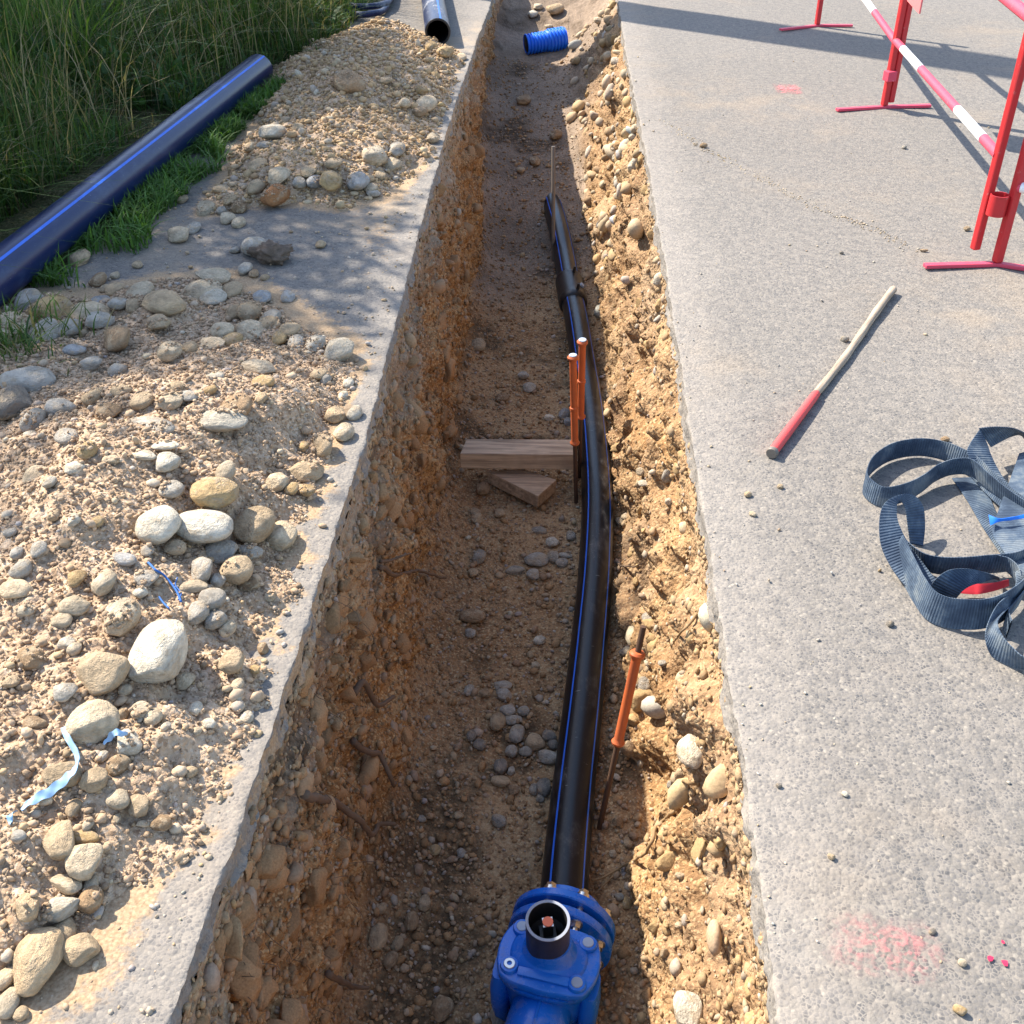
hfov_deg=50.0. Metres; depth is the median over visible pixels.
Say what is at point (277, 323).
stone
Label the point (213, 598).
stone
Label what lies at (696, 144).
road gravel
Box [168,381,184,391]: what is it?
stone
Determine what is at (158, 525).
stone
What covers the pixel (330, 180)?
stone
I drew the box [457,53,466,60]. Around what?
stone
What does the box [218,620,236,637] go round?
stone
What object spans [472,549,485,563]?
stone
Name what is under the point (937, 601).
lifting sling
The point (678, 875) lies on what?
stone
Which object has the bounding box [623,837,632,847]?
stone
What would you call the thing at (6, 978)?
stone
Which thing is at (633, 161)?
stone
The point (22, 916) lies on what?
stone
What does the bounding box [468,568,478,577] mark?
stone
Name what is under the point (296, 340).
stone
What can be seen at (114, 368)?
stone
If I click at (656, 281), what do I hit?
stone
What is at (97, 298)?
stone
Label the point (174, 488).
stone
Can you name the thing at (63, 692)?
stone
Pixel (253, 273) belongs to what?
stone
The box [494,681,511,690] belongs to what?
stone
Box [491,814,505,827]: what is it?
stone
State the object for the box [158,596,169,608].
twine
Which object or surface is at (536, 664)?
stone
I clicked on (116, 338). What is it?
stone
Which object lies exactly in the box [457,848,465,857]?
stone
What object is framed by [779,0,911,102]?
barrier
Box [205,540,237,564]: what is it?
stone
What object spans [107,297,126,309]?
stone
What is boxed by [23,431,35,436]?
stone
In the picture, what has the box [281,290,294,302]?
stone
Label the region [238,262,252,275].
stone
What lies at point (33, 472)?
stone
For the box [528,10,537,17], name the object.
stone
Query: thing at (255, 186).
stone
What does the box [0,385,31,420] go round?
stone
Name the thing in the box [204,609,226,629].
stone
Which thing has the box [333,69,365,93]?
stone
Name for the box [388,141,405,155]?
stone
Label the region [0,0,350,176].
dry grass
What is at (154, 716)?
stone
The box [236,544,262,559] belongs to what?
stone
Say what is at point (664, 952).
stone
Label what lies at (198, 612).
stone
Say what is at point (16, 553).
stone
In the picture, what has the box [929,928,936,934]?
stone chip
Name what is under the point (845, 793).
stone chip
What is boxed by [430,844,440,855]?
stone
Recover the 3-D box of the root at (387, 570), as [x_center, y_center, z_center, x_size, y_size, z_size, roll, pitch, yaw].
[-0.345,0.199,3.630,0.081,0.639,0.764,5,35,8]
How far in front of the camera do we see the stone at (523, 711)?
3.64 m
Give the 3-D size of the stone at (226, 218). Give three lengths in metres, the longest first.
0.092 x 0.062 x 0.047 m
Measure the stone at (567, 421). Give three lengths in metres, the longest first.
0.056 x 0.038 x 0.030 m
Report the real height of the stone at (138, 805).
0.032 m
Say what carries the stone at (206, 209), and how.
on the spoil heap at (364, 144)
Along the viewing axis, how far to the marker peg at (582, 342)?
4.52 m
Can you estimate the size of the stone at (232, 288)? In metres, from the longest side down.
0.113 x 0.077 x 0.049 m
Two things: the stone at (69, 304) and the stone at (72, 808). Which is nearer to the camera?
the stone at (72, 808)
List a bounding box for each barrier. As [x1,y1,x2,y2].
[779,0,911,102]
[835,0,1023,249]
[923,138,1023,270]
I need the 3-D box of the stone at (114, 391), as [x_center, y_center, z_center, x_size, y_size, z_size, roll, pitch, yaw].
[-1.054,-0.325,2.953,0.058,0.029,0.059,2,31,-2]
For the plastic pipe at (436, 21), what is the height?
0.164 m
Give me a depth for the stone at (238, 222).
4.42 m
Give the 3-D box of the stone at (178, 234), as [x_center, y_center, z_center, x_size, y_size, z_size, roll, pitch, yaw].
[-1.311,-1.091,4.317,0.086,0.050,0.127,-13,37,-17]
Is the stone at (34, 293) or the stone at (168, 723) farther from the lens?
the stone at (34, 293)
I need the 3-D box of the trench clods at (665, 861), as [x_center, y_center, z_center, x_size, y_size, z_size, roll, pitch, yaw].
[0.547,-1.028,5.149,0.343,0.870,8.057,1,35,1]
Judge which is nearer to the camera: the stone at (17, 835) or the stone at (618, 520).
the stone at (17, 835)
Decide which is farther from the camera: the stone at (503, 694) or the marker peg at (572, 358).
the marker peg at (572, 358)
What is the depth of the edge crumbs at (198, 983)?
2.32 m
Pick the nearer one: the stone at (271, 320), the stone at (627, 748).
the stone at (627, 748)
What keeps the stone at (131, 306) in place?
on the spoil heap at (189, 743)
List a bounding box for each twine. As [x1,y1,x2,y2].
[147,562,181,602]
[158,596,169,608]
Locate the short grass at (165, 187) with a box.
[5,44,321,287]
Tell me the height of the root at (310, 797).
0.739 m
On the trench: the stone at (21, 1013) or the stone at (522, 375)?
the stone at (522, 375)
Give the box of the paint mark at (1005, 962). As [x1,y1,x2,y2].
[1001,960,1007,965]
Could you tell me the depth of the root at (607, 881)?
3.09 m
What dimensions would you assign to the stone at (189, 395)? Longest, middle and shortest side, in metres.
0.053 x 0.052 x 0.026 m
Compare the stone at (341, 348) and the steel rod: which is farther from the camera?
the steel rod
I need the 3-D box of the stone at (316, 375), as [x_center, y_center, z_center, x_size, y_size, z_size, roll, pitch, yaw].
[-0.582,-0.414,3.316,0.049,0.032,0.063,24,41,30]
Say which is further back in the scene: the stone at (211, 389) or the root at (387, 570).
the root at (387, 570)
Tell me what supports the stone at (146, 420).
on the spoil heap at (189, 743)
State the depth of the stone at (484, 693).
3.72 m
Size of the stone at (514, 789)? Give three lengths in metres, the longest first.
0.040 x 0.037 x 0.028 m
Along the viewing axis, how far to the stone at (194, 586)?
2.38 m
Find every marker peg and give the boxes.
[567,353,579,503]
[577,337,587,477]
[597,625,645,829]
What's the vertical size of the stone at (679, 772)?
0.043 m
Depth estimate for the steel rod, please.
6.67 m
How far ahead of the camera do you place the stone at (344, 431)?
3.07 m
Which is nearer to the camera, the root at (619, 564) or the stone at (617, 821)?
the stone at (617, 821)
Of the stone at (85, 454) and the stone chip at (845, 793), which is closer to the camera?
the stone chip at (845, 793)
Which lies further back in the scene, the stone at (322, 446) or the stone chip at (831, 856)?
the stone at (322, 446)
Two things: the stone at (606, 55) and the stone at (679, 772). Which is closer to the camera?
the stone at (679, 772)
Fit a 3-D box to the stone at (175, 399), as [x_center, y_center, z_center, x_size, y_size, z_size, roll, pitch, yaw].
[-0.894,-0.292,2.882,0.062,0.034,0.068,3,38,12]
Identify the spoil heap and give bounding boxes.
[0,278,358,970]
[206,21,464,214]
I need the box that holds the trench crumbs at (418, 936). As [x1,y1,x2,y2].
[196,8,655,1023]
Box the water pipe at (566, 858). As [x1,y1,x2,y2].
[540,193,612,889]
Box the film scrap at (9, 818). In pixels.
[6,810,17,824]
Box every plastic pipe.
[0,54,272,306]
[421,0,450,43]
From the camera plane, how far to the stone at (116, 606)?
2.23 m
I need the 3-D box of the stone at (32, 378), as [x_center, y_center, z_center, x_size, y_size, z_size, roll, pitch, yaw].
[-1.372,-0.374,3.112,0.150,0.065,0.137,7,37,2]
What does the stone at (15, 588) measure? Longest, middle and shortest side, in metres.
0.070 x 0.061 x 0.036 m
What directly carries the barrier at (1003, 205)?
on the road at (933, 802)
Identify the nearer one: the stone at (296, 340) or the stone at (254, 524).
the stone at (254, 524)
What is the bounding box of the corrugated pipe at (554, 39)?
[523,26,567,54]
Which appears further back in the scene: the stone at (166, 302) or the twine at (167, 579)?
the stone at (166, 302)
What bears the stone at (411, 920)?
on the trench
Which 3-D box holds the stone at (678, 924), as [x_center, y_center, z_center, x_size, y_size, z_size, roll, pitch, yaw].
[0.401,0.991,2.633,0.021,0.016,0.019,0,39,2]
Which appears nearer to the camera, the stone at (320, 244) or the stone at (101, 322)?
the stone at (101, 322)
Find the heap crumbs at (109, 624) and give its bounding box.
[1,46,453,921]
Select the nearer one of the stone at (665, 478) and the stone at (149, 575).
the stone at (149, 575)
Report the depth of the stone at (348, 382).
3.32 m
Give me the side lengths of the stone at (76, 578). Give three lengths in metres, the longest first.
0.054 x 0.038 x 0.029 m
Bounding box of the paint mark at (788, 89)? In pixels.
[779,86,799,92]
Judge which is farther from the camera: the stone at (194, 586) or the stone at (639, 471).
the stone at (639, 471)
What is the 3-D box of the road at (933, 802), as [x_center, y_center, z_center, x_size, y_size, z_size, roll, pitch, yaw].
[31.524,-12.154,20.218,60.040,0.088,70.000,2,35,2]
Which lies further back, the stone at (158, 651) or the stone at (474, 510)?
the stone at (474, 510)
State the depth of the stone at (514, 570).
4.26 m
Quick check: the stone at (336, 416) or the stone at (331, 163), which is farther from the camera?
the stone at (331, 163)
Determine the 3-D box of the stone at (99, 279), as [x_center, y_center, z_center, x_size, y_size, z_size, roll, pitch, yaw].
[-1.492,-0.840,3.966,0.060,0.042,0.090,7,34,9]
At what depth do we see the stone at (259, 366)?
3.28 m
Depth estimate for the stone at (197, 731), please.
2.11 m
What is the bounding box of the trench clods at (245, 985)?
[195,19,491,1023]
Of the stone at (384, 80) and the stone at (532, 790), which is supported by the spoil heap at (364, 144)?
the stone at (384, 80)
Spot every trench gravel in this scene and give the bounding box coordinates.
[195,7,495,1023]
[341,47,653,1023]
[566,6,766,1023]
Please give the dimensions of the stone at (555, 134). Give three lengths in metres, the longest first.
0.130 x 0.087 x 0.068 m
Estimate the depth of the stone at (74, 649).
2.17 m
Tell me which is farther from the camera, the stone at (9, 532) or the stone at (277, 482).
the stone at (277, 482)
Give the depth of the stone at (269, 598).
2.47 m
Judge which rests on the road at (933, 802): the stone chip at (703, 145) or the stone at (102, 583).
the stone chip at (703, 145)
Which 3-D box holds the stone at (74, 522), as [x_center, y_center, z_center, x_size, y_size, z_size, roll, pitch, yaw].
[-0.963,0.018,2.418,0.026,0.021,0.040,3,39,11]
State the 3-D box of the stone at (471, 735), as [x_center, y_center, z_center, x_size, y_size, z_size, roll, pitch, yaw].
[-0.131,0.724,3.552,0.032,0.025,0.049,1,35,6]
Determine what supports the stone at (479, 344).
on the trench
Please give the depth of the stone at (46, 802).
1.92 m
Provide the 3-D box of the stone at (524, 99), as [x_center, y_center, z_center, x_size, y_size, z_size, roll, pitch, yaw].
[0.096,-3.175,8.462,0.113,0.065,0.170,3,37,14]
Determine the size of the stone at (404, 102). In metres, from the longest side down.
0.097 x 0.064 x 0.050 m
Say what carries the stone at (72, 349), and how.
on the spoil heap at (189, 743)
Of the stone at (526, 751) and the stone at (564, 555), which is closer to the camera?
the stone at (526, 751)
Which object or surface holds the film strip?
on the spoil heap at (189, 743)
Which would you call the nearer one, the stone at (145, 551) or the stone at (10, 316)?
the stone at (145, 551)
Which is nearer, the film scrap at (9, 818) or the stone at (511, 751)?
the film scrap at (9, 818)
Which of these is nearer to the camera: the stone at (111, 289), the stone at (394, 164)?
the stone at (111, 289)
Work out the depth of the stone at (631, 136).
5.92 m
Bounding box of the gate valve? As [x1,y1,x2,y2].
[490,881,615,1023]
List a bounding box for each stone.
[0,311,33,345]
[0,366,55,391]
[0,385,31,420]
[0,579,33,598]
[0,966,13,990]
[0,987,19,1019]
[2,527,17,537]
[2,675,19,687]
[8,559,31,578]
[9,546,23,559]
[11,829,26,841]
[12,926,64,997]
[13,288,44,311]
[13,1005,28,1021]
[15,604,37,615]
[15,893,38,921]
[16,646,47,670]
[19,408,45,431]
[22,465,45,482]
[22,716,47,728]
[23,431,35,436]
[25,294,73,319]
[28,318,58,343]
[30,540,46,557]
[32,796,52,805]
[41,761,82,788]
[41,897,79,922]
[42,476,56,487]
[43,820,74,860]
[44,398,76,415]
[47,509,59,521]
[50,874,81,894]
[51,613,72,627]
[53,683,77,701]
[54,428,78,444]
[54,917,76,939]
[56,636,75,650]
[58,318,80,336]
[58,595,90,615]
[62,344,86,355]
[63,933,99,966]
[64,461,84,474]
[65,699,119,744]
[65,799,81,816]
[65,843,103,880]
[66,642,81,655]
[67,248,90,266]
[67,513,80,526]
[68,570,86,587]
[70,301,110,318]
[73,829,99,844]
[76,441,97,459]
[76,651,129,695]
[77,885,103,913]
[78,356,101,370]
[79,767,107,792]
[81,387,103,405]
[82,821,94,831]
[83,873,98,888]
[84,311,114,328]
[88,272,106,287]
[91,295,109,301]
[91,570,116,595]
[92,516,103,526]
[95,402,122,420]
[98,750,108,761]
[99,284,107,292]
[101,455,118,463]
[104,325,129,351]
[104,597,140,636]
[105,282,125,296]
[105,754,131,776]
[106,789,129,809]
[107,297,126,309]
[107,363,127,375]
[109,271,119,278]
[109,384,131,396]
[112,552,135,565]
[112,813,120,823]
[117,683,131,695]
[117,728,141,755]
[118,707,128,719]
[126,281,154,295]
[126,298,143,312]
[128,619,187,683]
[128,794,148,817]
[129,391,153,409]
[130,416,174,433]
[130,701,150,718]
[132,260,142,268]
[132,587,147,597]
[133,450,156,459]
[134,570,159,586]
[135,505,181,544]
[136,820,149,826]
[141,290,185,315]
[141,545,154,556]
[143,708,162,725]
[146,314,170,329]
[149,814,172,830]
[151,440,178,450]
[155,452,180,471]
[156,392,182,410]
[157,342,181,361]
[159,480,184,498]
[162,721,170,728]
[163,539,186,554]
[167,226,188,242]
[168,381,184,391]
[176,509,232,542]
[176,672,195,689]
[177,195,187,203]
[178,580,207,593]
[180,279,222,302]
[182,341,197,353]
[182,390,198,401]
[185,766,198,778]
[187,221,200,233]
[187,601,209,624]
[188,701,202,714]
[190,477,238,509]
[191,556,212,581]
[193,727,201,735]
[194,267,230,283]
[196,200,215,215]
[198,337,224,349]
[198,588,225,610]
[199,288,226,305]
[199,408,247,431]
[202,718,216,728]
[203,385,216,394]
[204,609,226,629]
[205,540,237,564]
[206,371,224,380]
[209,573,225,587]
[210,322,233,336]
[212,184,230,192]
[215,206,226,214]
[215,460,235,479]
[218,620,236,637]
[218,649,244,673]
[219,554,253,584]
[220,212,235,224]
[220,393,252,414]
[222,193,237,204]
[222,332,242,345]
[223,281,242,298]
[224,304,239,319]
[230,199,246,213]
[230,246,239,252]
[231,216,245,227]
[231,677,243,689]
[232,506,274,543]
[235,319,265,338]
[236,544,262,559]
[237,300,261,320]
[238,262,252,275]
[238,576,259,591]
[240,237,265,255]
[240,710,253,722]
[241,359,275,373]
[244,142,255,152]
[246,179,264,194]
[247,158,266,168]
[248,269,258,277]
[250,665,259,673]
[252,375,274,387]
[253,290,271,302]
[255,392,267,402]
[256,140,272,147]
[257,642,268,654]
[258,124,284,139]
[259,184,290,206]
[259,315,277,329]
[260,274,269,280]
[262,309,280,318]
[264,590,275,601]
[265,520,297,550]
[266,472,288,492]
[268,166,291,184]
[272,320,280,327]
[272,331,287,345]
[278,323,300,337]
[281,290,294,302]
[284,482,298,494]
[287,334,304,345]
[288,460,324,482]
[291,176,305,188]
[292,123,303,130]
[298,441,308,451]
[299,484,315,496]
[301,166,316,176]
[305,334,325,351]
[306,175,321,187]
[309,368,328,380]
[313,433,332,456]
[315,240,325,247]
[319,170,341,190]
[319,374,331,384]
[324,157,342,168]
[324,337,353,361]
[324,406,344,423]
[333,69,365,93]
[333,422,354,440]
[338,390,347,399]
[343,377,353,388]
[346,171,369,189]
[346,405,361,420]
[362,145,387,165]
[364,183,377,191]
[366,190,380,196]
[368,923,387,950]
[374,131,382,138]
[374,170,385,179]
[376,77,392,83]
[378,902,386,914]
[383,951,398,968]
[384,157,401,171]
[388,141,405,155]
[390,936,403,951]
[398,98,410,107]
[404,911,418,930]
[412,106,427,116]
[414,85,427,94]
[416,95,437,111]
[418,815,425,821]
[418,894,430,911]
[425,41,436,50]
[426,132,439,142]
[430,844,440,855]
[430,996,454,1022]
[431,70,439,77]
[436,46,453,57]
[454,811,463,818]
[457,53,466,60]
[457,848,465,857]
[459,608,485,622]
[464,684,473,695]
[465,628,475,637]
[466,729,475,741]
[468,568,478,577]
[470,508,480,515]
[471,512,482,523]
[472,338,485,351]
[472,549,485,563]
[473,739,486,750]
[476,480,490,495]
[479,688,490,697]
[489,712,505,730]
[490,1008,504,1023]
[491,775,509,786]
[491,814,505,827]
[494,508,504,517]
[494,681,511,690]
[494,758,507,774]
[495,393,508,401]
[496,688,511,700]
[499,704,515,715]
[505,565,524,574]
[505,715,521,724]
[505,745,517,757]
[507,766,514,775]
[508,784,519,795]
[509,724,524,742]
[516,94,530,104]
[516,167,524,172]
[517,371,528,379]
[517,706,529,716]
[519,746,531,756]
[523,382,535,392]
[524,552,548,566]
[524,733,544,750]
[526,568,538,579]
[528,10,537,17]
[529,156,540,166]
[529,783,536,795]
[531,661,539,668]
[532,526,546,533]
[533,3,542,9]
[533,635,545,644]
[536,778,550,796]
[536,794,543,801]
[538,749,556,764]
[542,729,556,741]
[544,24,552,28]
[544,414,554,420]
[546,3,563,14]
[546,537,558,546]
[547,551,558,563]
[547,739,557,750]
[550,129,561,139]
[555,558,567,567]
[558,408,569,419]
[559,552,572,557]
[564,417,570,425]
[566,530,575,540]
[581,271,591,278]
[582,204,589,210]
[593,227,599,235]
[594,17,601,24]
[603,51,610,60]
[604,33,611,46]
[606,163,613,171]
[609,850,616,857]
[611,57,618,65]
[612,816,622,826]
[613,193,622,200]
[615,517,622,525]
[615,893,623,900]
[616,577,623,585]
[618,646,629,656]
[620,740,634,756]
[622,896,631,908]
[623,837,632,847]
[629,133,635,139]
[630,124,636,133]
[631,158,637,169]
[636,467,643,475]
[638,480,647,486]
[638,676,650,689]
[641,612,650,619]
[653,272,661,287]
[658,660,666,666]
[660,948,668,958]
[661,469,670,482]
[665,498,671,504]
[673,990,702,1023]
[674,768,683,779]
[675,872,684,878]
[675,921,681,929]
[676,734,702,768]
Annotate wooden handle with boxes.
[766,286,896,458]
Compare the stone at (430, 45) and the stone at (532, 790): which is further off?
the stone at (430, 45)
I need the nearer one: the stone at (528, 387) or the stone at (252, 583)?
the stone at (252, 583)
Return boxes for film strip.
[21,727,79,810]
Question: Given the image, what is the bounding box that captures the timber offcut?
[487,469,555,507]
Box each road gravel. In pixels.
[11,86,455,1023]
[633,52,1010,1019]
[659,119,919,251]
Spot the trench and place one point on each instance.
(512, 22)
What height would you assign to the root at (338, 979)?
0.262 m
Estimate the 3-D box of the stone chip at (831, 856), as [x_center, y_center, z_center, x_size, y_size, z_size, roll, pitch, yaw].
[0.558,0.603,1.921,0.014,0.011,0.011,23,41,30]
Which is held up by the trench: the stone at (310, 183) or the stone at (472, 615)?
the stone at (472, 615)
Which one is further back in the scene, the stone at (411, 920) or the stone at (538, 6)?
the stone at (538, 6)
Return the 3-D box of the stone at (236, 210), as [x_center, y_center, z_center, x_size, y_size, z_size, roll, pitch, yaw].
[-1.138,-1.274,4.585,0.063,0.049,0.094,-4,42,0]
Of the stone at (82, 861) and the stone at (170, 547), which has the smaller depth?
the stone at (82, 861)
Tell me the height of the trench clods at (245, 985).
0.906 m
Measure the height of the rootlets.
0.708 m
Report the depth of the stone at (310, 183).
4.68 m
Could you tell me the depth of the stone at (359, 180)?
4.68 m
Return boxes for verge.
[0,0,367,295]
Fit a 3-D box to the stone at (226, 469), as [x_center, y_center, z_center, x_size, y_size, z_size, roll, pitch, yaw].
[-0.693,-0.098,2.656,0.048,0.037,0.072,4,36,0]
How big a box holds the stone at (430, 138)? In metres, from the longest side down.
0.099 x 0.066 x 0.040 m
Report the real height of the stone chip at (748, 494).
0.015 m
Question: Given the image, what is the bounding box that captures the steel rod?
[551,146,554,260]
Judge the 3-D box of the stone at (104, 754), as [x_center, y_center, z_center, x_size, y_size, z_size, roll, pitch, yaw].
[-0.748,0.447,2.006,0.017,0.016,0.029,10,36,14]
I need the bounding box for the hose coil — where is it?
[324,0,392,17]
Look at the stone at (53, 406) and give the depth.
2.91 m
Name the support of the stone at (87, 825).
on the spoil heap at (189, 743)
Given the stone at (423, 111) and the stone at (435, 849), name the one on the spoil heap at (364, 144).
the stone at (423, 111)
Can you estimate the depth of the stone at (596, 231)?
6.57 m
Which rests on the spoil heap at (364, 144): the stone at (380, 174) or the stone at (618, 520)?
the stone at (380, 174)
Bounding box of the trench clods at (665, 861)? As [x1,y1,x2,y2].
[573,34,755,1023]
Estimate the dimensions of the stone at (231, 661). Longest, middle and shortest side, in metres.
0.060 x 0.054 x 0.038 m
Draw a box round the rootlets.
[228,330,451,1023]
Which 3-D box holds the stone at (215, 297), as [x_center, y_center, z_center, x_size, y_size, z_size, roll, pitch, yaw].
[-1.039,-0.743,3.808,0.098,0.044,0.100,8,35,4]
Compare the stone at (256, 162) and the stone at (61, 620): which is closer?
the stone at (61, 620)
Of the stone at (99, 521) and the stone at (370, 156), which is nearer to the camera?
the stone at (99, 521)
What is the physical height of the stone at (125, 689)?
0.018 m
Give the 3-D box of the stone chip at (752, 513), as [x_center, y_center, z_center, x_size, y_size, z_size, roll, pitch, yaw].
[0.608,0.005,2.774,0.021,0.013,0.015,26,42,32]
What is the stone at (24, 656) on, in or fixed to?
on the spoil heap at (189, 743)
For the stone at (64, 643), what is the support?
on the spoil heap at (189, 743)
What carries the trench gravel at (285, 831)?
in the trench
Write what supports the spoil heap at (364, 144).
on the road at (196, 908)
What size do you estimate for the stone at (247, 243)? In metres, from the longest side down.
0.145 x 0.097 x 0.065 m
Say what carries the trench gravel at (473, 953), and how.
in the trench
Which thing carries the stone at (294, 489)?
on the spoil heap at (189, 743)
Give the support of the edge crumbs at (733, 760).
on the road at (933, 802)
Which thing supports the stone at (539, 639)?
on the trench
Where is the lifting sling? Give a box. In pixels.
[862,426,1023,669]
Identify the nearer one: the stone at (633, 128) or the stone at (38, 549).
the stone at (38, 549)
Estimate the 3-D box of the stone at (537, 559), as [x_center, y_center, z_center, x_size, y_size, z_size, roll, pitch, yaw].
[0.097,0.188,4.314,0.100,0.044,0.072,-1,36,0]
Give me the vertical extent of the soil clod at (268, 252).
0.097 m
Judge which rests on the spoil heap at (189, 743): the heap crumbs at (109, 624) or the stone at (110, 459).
the stone at (110, 459)
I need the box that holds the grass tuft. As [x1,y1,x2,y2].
[0,284,115,375]
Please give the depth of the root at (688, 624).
2.70 m
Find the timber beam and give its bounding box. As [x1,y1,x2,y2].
[460,439,572,468]
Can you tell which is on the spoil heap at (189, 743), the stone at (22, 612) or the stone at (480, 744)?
the stone at (22, 612)
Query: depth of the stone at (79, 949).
1.75 m
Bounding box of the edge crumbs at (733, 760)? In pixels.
[617,11,768,1022]
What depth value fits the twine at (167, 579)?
2.36 m
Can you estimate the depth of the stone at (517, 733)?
3.55 m
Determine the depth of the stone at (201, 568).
2.42 m
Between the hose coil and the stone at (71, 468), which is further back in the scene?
the hose coil
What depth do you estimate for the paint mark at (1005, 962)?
1.75 m
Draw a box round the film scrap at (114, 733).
[103,728,127,744]
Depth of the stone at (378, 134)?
5.07 m
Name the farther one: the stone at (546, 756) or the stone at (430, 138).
the stone at (430, 138)
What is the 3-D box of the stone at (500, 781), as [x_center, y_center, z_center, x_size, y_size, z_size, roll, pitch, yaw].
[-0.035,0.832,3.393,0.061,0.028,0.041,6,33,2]
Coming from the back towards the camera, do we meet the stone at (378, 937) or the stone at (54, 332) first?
the stone at (54, 332)
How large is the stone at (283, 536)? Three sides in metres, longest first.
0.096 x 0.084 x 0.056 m
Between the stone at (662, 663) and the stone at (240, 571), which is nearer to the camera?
the stone at (240, 571)
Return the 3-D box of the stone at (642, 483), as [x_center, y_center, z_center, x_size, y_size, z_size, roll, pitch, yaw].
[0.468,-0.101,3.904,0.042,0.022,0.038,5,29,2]
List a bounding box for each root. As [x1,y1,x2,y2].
[300,790,395,836]
[324,970,369,989]
[350,737,396,787]
[353,679,395,707]
[378,565,446,578]
[379,552,410,562]
[591,790,699,881]
[594,870,619,893]
[617,563,642,567]
[663,779,699,796]
[672,613,697,644]
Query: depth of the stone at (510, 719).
3.61 m
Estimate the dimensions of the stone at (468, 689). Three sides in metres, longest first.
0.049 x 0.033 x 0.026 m
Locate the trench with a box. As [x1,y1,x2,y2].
[182,0,769,1023]
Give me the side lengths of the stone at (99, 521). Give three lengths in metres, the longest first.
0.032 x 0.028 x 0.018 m
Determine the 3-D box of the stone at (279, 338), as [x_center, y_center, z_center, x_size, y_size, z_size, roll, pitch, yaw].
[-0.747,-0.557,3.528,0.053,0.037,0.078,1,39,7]
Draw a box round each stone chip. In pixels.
[700,143,707,147]
[744,491,751,496]
[749,511,756,516]
[827,853,835,859]
[840,336,848,342]
[842,791,848,796]
[886,620,894,626]
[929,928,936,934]
[940,436,949,441]
[952,1004,967,1015]
[958,958,966,966]
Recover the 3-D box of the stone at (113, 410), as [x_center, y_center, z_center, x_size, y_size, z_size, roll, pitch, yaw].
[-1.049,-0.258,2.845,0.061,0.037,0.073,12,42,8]
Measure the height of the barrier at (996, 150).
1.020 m
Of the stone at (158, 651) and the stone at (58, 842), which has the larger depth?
the stone at (158, 651)
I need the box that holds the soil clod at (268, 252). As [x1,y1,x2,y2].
[246,239,294,265]
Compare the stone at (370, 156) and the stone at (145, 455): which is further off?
the stone at (370, 156)
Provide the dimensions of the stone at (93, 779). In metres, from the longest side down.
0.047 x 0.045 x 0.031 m
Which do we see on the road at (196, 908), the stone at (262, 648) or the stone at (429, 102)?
the stone at (262, 648)
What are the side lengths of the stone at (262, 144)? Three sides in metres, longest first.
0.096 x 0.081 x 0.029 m
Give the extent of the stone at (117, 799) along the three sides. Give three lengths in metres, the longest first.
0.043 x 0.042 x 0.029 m
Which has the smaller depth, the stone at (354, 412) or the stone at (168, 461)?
the stone at (168, 461)
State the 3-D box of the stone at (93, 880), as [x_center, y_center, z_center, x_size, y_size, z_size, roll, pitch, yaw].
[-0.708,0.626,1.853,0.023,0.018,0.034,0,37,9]
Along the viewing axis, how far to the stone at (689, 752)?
2.50 m
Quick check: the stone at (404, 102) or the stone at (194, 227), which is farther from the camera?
the stone at (404, 102)
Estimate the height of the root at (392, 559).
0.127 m
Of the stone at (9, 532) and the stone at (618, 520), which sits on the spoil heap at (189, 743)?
the stone at (9, 532)
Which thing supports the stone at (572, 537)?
on the trench
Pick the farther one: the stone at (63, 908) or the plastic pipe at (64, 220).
the plastic pipe at (64, 220)
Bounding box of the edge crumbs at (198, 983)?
[180,3,493,1023]
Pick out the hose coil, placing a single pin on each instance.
(384, 6)
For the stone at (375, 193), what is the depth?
4.70 m
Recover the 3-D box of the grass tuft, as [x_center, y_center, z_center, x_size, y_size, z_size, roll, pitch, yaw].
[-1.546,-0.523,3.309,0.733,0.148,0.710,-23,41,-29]
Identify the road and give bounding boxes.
[0,0,495,1023]
[615,0,1023,1023]
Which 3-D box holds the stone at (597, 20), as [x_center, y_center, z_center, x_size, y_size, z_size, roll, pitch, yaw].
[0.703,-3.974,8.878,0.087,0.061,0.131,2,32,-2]
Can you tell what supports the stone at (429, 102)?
on the spoil heap at (364, 144)
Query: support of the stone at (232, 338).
on the spoil heap at (189, 743)
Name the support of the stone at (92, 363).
on the spoil heap at (189, 743)
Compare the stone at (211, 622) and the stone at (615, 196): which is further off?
the stone at (615, 196)
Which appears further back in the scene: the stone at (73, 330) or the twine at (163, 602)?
the stone at (73, 330)
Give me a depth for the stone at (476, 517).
4.53 m
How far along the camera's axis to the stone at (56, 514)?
2.44 m
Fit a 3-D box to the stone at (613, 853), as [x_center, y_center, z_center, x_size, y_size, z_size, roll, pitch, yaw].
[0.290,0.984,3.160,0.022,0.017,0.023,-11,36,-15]

